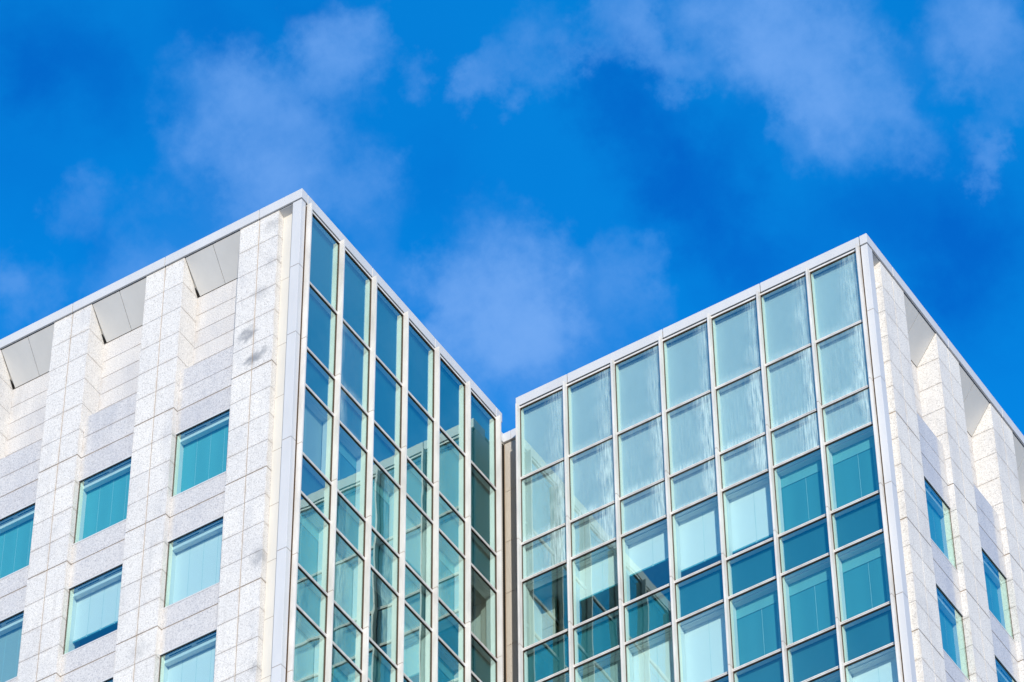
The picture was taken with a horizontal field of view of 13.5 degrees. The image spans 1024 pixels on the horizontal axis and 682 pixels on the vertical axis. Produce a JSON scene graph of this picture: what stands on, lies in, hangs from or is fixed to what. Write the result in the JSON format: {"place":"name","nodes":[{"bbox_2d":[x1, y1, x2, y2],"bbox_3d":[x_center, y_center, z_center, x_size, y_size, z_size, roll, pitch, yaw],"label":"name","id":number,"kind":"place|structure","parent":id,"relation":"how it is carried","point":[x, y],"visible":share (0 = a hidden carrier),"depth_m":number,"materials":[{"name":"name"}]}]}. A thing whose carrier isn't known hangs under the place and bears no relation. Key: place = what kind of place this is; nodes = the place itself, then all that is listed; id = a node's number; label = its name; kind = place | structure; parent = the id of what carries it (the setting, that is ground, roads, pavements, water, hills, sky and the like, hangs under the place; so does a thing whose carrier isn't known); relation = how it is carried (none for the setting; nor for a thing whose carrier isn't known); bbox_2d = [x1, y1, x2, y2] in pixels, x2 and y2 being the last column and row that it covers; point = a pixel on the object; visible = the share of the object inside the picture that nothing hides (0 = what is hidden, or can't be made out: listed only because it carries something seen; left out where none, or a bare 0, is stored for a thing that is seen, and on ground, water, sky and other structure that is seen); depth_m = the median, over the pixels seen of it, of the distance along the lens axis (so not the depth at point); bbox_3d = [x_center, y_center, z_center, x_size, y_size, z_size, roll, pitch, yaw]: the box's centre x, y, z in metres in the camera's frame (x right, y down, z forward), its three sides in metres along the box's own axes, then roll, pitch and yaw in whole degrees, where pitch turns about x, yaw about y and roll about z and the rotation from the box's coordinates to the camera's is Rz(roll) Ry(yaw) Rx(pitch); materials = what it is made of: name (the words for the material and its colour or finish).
{"place":"outdoors","nodes":[
{"label":"outdoors","id":0,"kind":"place"},
{"bbox_2d":[0,0,1023,434],"label":"sky","id":1,"kind":"structure","parent":0,"point":[550,188],"materials":[{"name":"blue"}]},
{"bbox_3d":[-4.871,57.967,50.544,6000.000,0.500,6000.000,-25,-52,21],"label":"ground","id":2,"kind":"structure","parent":0,"visible":0},
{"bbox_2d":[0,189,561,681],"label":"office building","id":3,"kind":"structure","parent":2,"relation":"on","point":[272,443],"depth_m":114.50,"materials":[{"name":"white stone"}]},
{"bbox_2d":[0,609,23,681],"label":"window","id":4,"kind":"structure","parent":3,"relation":"in","point":[10,626],"depth_m":112.76,"materials":[{"name":"blue glass"}]},
{"bbox_2d":[0,501,35,579],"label":"window","id":5,"kind":"structure","parent":3,"relation":"in","point":[16,528],"depth_m":115.75,"materials":[{"name":"blue glass"}]},
{"bbox_2d":[62,562,122,655],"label":"window","id":6,"kind":"structure","parent":3,"relation":"in","point":[93,603],"depth_m":111.72,"materials":[{"name":"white glass"}]},
{"bbox_2d":[73,455,131,544],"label":"window","id":7,"kind":"structure","parent":3,"relation":"in","point":[102,503],"depth_m":114.62,"materials":[{"name":"blue glass"}]},
{"bbox_2d":[100,676,112,681],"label":"window","id":8,"kind":"structure","parent":3,"relation":"in","point":[110,679],"depth_m":108.84,"materials":[{"name":"white glass"}]},
{"bbox_2d":[158,628,216,681],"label":"window","id":9,"kind":"structure","parent":3,"relation":"in","point":[193,660],"depth_m":107.84,"materials":[{"name":"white glass"}]},
{"bbox_2d":[163,515,222,608],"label":"window","id":10,"kind":"structure","parent":3,"relation":"in","point":[194,556],"depth_m":110.50,"materials":[{"name":"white glass"}]},
{"bbox_2d":[171,407,229,497],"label":"window","id":11,"kind":"structure","parent":3,"relation":"in","point":[200,448],"depth_m":113.48,"materials":[{"name":"teal glass"}]},
{"bbox_2d":[293,616,319,681],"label":"window","id":12,"kind":"structure","parent":3,"relation":"in","point":[305,639],"depth_m":107.13,"materials":[{"name":"green glass"}]},
{"bbox_2d":[298,502,323,597],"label":"window","id":13,"kind":"structure","parent":3,"relation":"in","point":[310,526],"depth_m":109.99,"materials":[{"name":"green glass"}]},
{"bbox_2d":[302,395,332,486],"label":"window","id":14,"kind":"structure","parent":3,"relation":"in","point":[314,418],"depth_m":113.01,"materials":[{"name":"blue glass"}]},
{"bbox_2d":[331,652,355,681],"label":"window","id":15,"kind":"structure","parent":3,"relation":"in","point":[340,673],"depth_m":108.31,"materials":[{"name":"green glass"}]},
{"bbox_2d":[333,539,358,634],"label":"window","id":16,"kind":"structure","parent":3,"relation":"in","point":[345,562],"depth_m":110.88,"materials":[{"name":"green glass"}]},
{"bbox_2d":[337,425,365,522],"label":"window","id":17,"kind":"structure","parent":3,"relation":"in","point":[351,458],"depth_m":113.68,"materials":[{"name":"blue glass"}]},
{"bbox_2d":[369,575,392,669],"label":"window","id":18,"kind":"structure","parent":3,"relation":"in","point":[385,596],"depth_m":112.24,"materials":[{"name":"green glass"}]},
{"bbox_2d":[371,461,398,558],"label":"window","id":19,"kind":"structure","parent":3,"relation":"in","point":[385,494],"depth_m":114.18,"materials":[{"name":"green glass"}]},
{"bbox_2d":[403,612,430,681],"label":"window","id":20,"kind":"structure","parent":3,"relation":"in","point":[413,633],"depth_m":112.82,"materials":[{"name":"green glass"}]},
{"bbox_2d":[405,497,431,587],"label":"window","id":21,"kind":"structure","parent":3,"relation":"in","point":[418,550],"depth_m":115.10,"materials":[{"name":"green glass"}]},
{"bbox_2d":[438,533,463,622],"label":"window","id":22,"kind":"structure","parent":3,"relation":"in","point":[451,564],"depth_m":116.00,"materials":[{"name":"green glass"}]},
{"bbox_2d":[438,640,463,681],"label":"window","id":23,"kind":"structure","parent":3,"relation":"in","point":[450,669],"depth_m":113.62,"materials":[{"name":"green glass"}]},
{"bbox_2d":[471,567,495,656],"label":"window","id":24,"kind":"structure","parent":3,"relation":"in","point":[483,599],"depth_m":116.91,"materials":[{"name":"green glass"}]},
{"bbox_2d":[515,233,1023,681],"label":"office building","id":25,"kind":"structure","parent":2,"relation":"on","point":[811,470],"depth_m":116.33,"materials":[{"name":"white glass"}]},
{"bbox_2d":[526,568,566,654],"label":"window","id":26,"kind":"structure","parent":25,"relation":"in","point":[563,572],"depth_m":117.77,"materials":[{"name":"green glass"}]},
{"bbox_2d":[555,676,568,681],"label":"window","id":27,"kind":"structure","parent":25,"relation":"in","point":[566,679],"depth_m":114.62,"materials":[{"name":"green glass"}]},
{"bbox_2d":[576,545,618,631],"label":"window","id":28,"kind":"structure","parent":25,"relation":"in","point":[598,573],"depth_m":116.88,"materials":[{"name":"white glass"}]},
{"bbox_2d":[578,653,620,681],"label":"window","id":29,"kind":"structure","parent":25,"relation":"in","point":[609,669],"depth_m":114.15,"materials":[{"name":"green glass"}]},
{"bbox_2d":[625,522,669,609],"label":"window","id":30,"kind":"structure","parent":25,"relation":"in","point":[649,549],"depth_m":116.34,"materials":[{"name":"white glass"}]},
{"bbox_2d":[629,630,674,681],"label":"window","id":31,"kind":"structure","parent":25,"relation":"in","point":[653,660],"depth_m":113.34,"materials":[{"name":"green glass"}]},
{"bbox_2d":[675,499,721,586],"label":"window","id":32,"kind":"structure","parent":25,"relation":"in","point":[699,529],"depth_m":115.52,"materials":[{"name":"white glass"}]},
{"bbox_2d":[681,607,728,681],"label":"window","id":33,"kind":"structure","parent":25,"relation":"in","point":[705,636],"depth_m":112.52,"materials":[{"name":"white glass"}]},
{"bbox_2d":[726,476,773,563],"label":"window","id":34,"kind":"structure","parent":25,"relation":"in","point":[751,521],"depth_m":114.90,"materials":[{"name":"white glass"}]},
{"bbox_2d":[733,584,781,675],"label":"window","id":35,"kind":"structure","parent":25,"relation":"in","point":[757,614],"depth_m":111.91,"materials":[{"name":"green glass"}]},
{"bbox_2d":[777,453,825,540],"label":"window","id":36,"kind":"structure","parent":25,"relation":"in","point":[802,483],"depth_m":114.32,"materials":[{"name":"blue glass"}]},
{"bbox_2d":[785,561,835,651],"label":"window","id":37,"kind":"structure","parent":25,"relation":"in","point":[812,609],"depth_m":111.34,"materials":[{"name":"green glass"}]},
{"bbox_2d":[822,674,840,681],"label":"window","id":38,"kind":"structure","parent":25,"relation":"in","point":[836,678],"depth_m":108.84,"materials":[{"name":"blue glass"}]},
{"bbox_2d":[829,429,879,517],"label":"window","id":39,"kind":"structure","parent":25,"relation":"in","point":[854,460],"depth_m":113.73,"materials":[{"name":"blue glass"}]},
{"bbox_2d":[839,537,890,628],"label":"window","id":40,"kind":"structure","parent":25,"relation":"in","point":[864,568],"depth_m":110.77,"materials":[{"name":"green glass"}]},
{"bbox_2d":[849,650,898,681],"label":"window","id":41,"kind":"structure","parent":25,"relation":"in","point":[883,668],"depth_m":108.31,"materials":[{"name":"glass"}]},
{"bbox_2d":[924,475,957,571],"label":"window","id":42,"kind":"structure","parent":25,"relation":"in","point":[939,515],"depth_m":115.02,"materials":[{"name":"blue glass"}]},
{"bbox_2d":[936,583,969,681],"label":"window","id":43,"kind":"structure","parent":25,"relation":"in","point":[951,620],"depth_m":112.05,"materials":[{"name":"blue glass"}]},
{"bbox_2d":[981,546,1014,641],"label":"window","id":44,"kind":"structure","parent":25,"relation":"in","point":[996,583],"depth_m":116.84,"materials":[{"name":"blue glass"}]},
{"bbox_2d":[994,653,1017,681],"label":"window","id":45,"kind":"structure","parent":25,"relation":"in","point":[1003,674],"depth_m":114.37,"materials":[{"name":"blue glass"}]}
]}

